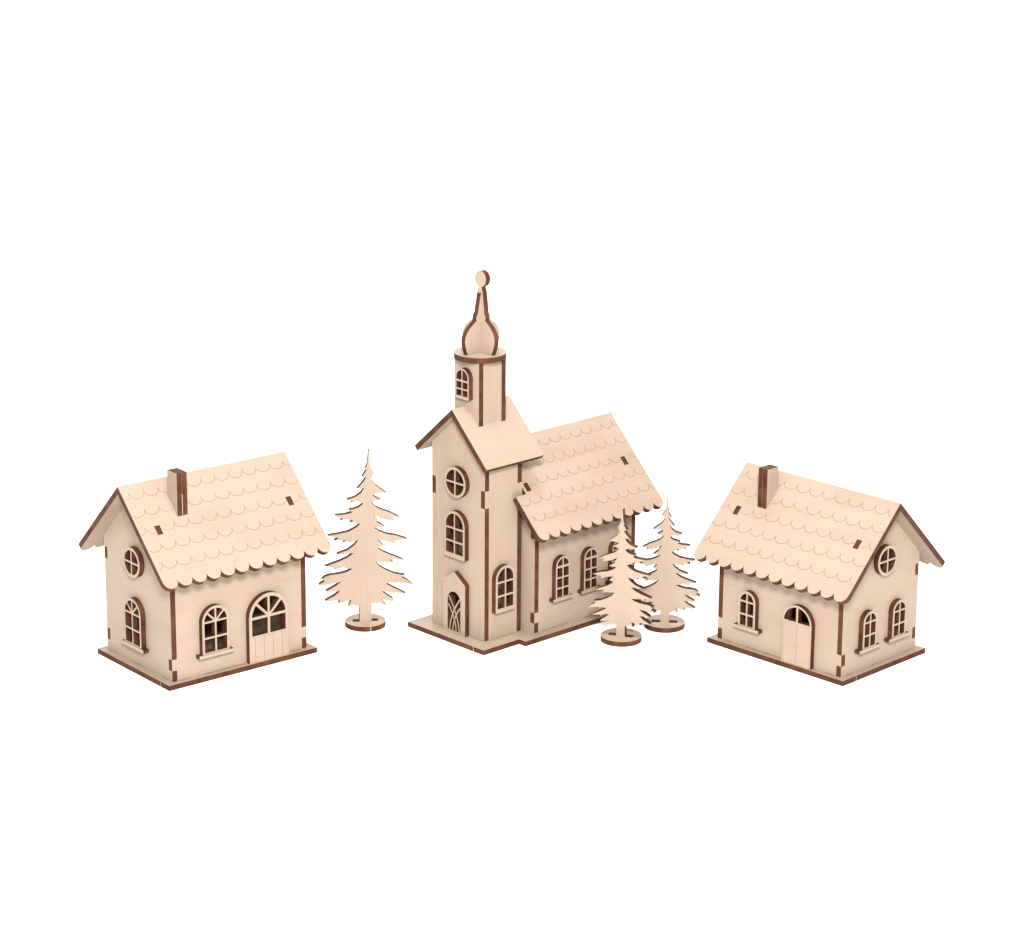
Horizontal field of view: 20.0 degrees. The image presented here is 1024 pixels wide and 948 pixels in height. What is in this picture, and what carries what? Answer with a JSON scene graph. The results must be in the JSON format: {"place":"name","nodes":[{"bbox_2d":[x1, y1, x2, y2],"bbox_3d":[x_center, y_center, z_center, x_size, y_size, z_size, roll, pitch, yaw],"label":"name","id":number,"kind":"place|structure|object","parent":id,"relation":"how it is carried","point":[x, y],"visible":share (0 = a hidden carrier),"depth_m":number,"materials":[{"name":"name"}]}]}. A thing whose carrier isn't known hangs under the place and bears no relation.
{"place":"outdoors","nodes":[
{"label":"outdoors","id":0,"kind":"place"},
{"bbox_2d":[0,0,1023,947],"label":"ground","id":1,"kind":"structure","parent":0,"point":[710,246],"depth_m":1.92,"materials":[{"name":"white paper"}]},
{"bbox_2d":[78,451,330,690],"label":"model cottage","id":2,"kind":"structure","parent":1,"relation":"on","point":[205,575],"depth_m":1.44,"materials":[{"name":"brown wood"}]},
{"bbox_2d":[123,546,144,577],"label":"round window","id":3,"kind":"structure","parent":2,"relation":"in","point":[136,559],"depth_m":1.43,"materials":[{"name":"brown wood"}]},
{"bbox_2d":[122,597,148,653],"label":"window","id":4,"kind":"structure","parent":2,"relation":"in","point":[132,605],"depth_m":1.44,"materials":[{"name":"brown wood"}]},
{"bbox_2d":[196,604,233,659],"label":"window","id":5,"kind":"structure","parent":2,"relation":"in","point":[215,616],"depth_m":1.44,"materials":[{"name":"brown wood"}]},
{"bbox_2d":[246,591,288,663],"bbox_3d":[-0.123,0.076,1.457,0.024,0.035,0.003,-13,21,-37],"label":"door","id":6,"kind":"structure","parent":2,"relation":"in","point":[268,644],"depth_m":1.46,"materials":[{"name":"brown wood"}]},
{"bbox_2d":[318,448,411,631],"bbox_3d":[-0.076,0.033,1.504,0.049,0.096,0.021,-2,17,-9],"label":"flat fir tree","id":7,"kind":"object","parent":1,"relation":"on","point":[363,580],"visible":1,"depth_m":1.51,"materials":[{"name":"brown wood"}]},
{"bbox_2d":[588,508,656,646],"bbox_3d":[0.057,0.052,1.489,0.021,0.071,0.033,-14,22,-39],"label":"flat fir tree","id":8,"kind":"object","parent":1,"relation":"on","point":[623,608],"visible":1,"depth_m":1.49,"materials":[{"name":"brown wood"}]},
{"bbox_2d":[638,496,700,632],"bbox_3d":[0.080,0.046,1.509,0.033,0.071,0.021,12,20,33],"label":"flat fir tree","id":9,"kind":"object","parent":1,"relation":"on","point":[667,591],"visible":0.88,"depth_m":1.51,"materials":[{"name":"brown wood"}]},
{"bbox_2d":[694,462,944,685],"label":"model cottage","id":10,"kind":"structure","parent":1,"relation":"on","point":[818,579],"depth_m":1.46,"materials":[{"name":"brown wood"}]},
{"bbox_2d":[733,590,761,633],"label":"window","id":11,"kind":"structure","parent":10,"relation":"in","point":[747,626],"depth_m":1.47,"materials":[{"name":"brown wood"}]},
{"bbox_2d":[781,604,814,669],"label":"door","id":12,"kind":"structure","parent":10,"relation":"in","point":[798,637],"depth_m":1.45,"materials":[{"name":"brown wood"}]},
{"bbox_2d":[854,609,879,654],"bbox_3d":[0.178,0.078,1.448,0.003,0.021,0.017,16,23,42],"label":"window","id":13,"kind":"structure","parent":10,"relation":"in","point":[867,637],"depth_m":1.45,"materials":[{"name":"brown wood"}]},
{"bbox_2d":[874,544,896,575],"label":"round window","id":14,"kind":"structure","parent":10,"relation":"in","point":[883,550],"depth_m":1.44,"materials":[{"name":"brown wood"}]},
{"bbox_2d":[884,598,908,642],"bbox_3d":[0.194,0.073,1.464,0.003,0.021,0.017,16,23,42],"label":"window","id":15,"kind":"structure","parent":10,"relation":"in","point":[898,607],"depth_m":1.46,"materials":[{"name":"brown wood"}]},
{"bbox_2d":[408,270,663,655],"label":"model church","id":16,"kind":"structure","parent":0,"point":[526,522],"depth_m":1.49,"materials":[{"name":"brown wood"}]},
{"bbox_2d":[444,510,468,561],"bbox_3d":[-0.028,0.031,1.484,0.003,0.025,0.015,-15,23,-41],"label":"window","id":17,"kind":"structure","parent":16,"relation":"in","point":[464,557],"depth_m":1.48,"materials":[{"name":"brown wood"}]},
{"bbox_2d":[444,466,469,497],"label":"round window","id":18,"kind":"structure","parent":16,"relation":"in","point":[458,470],"depth_m":1.47,"materials":[{"name":"brown wood"}]},
{"bbox_2d":[455,367,472,400],"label":"window","id":19,"kind":"structure","parent":16,"relation":"in","point":[463,376],"depth_m":1.46,"materials":[{"name":"brown wood"}]},
{"bbox_2d":[492,564,514,613],"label":"window","id":20,"kind":"structure","parent":16,"relation":"in","point":[504,607],"depth_m":1.49,"materials":[{"name":"brown wood"}]},
{"bbox_2d":[549,555,572,602],"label":"window","id":21,"kind":"structure","parent":16,"relation":"in","point":[560,559],"depth_m":1.50,"materials":[{"name":"brown wood"}]},
{"bbox_2d":[577,546,600,593],"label":"window","id":22,"kind":"structure","parent":16,"relation":"in","point":[586,554],"depth_m":1.51,"materials":[{"name":"brown wood"}]},
{"bbox_2d":[605,541,617,583],"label":"window","id":23,"kind":"structure","parent":16,"relation":"in","point":[610,549],"depth_m":1.53,"materials":[{"name":"brown wood"}]}
]}

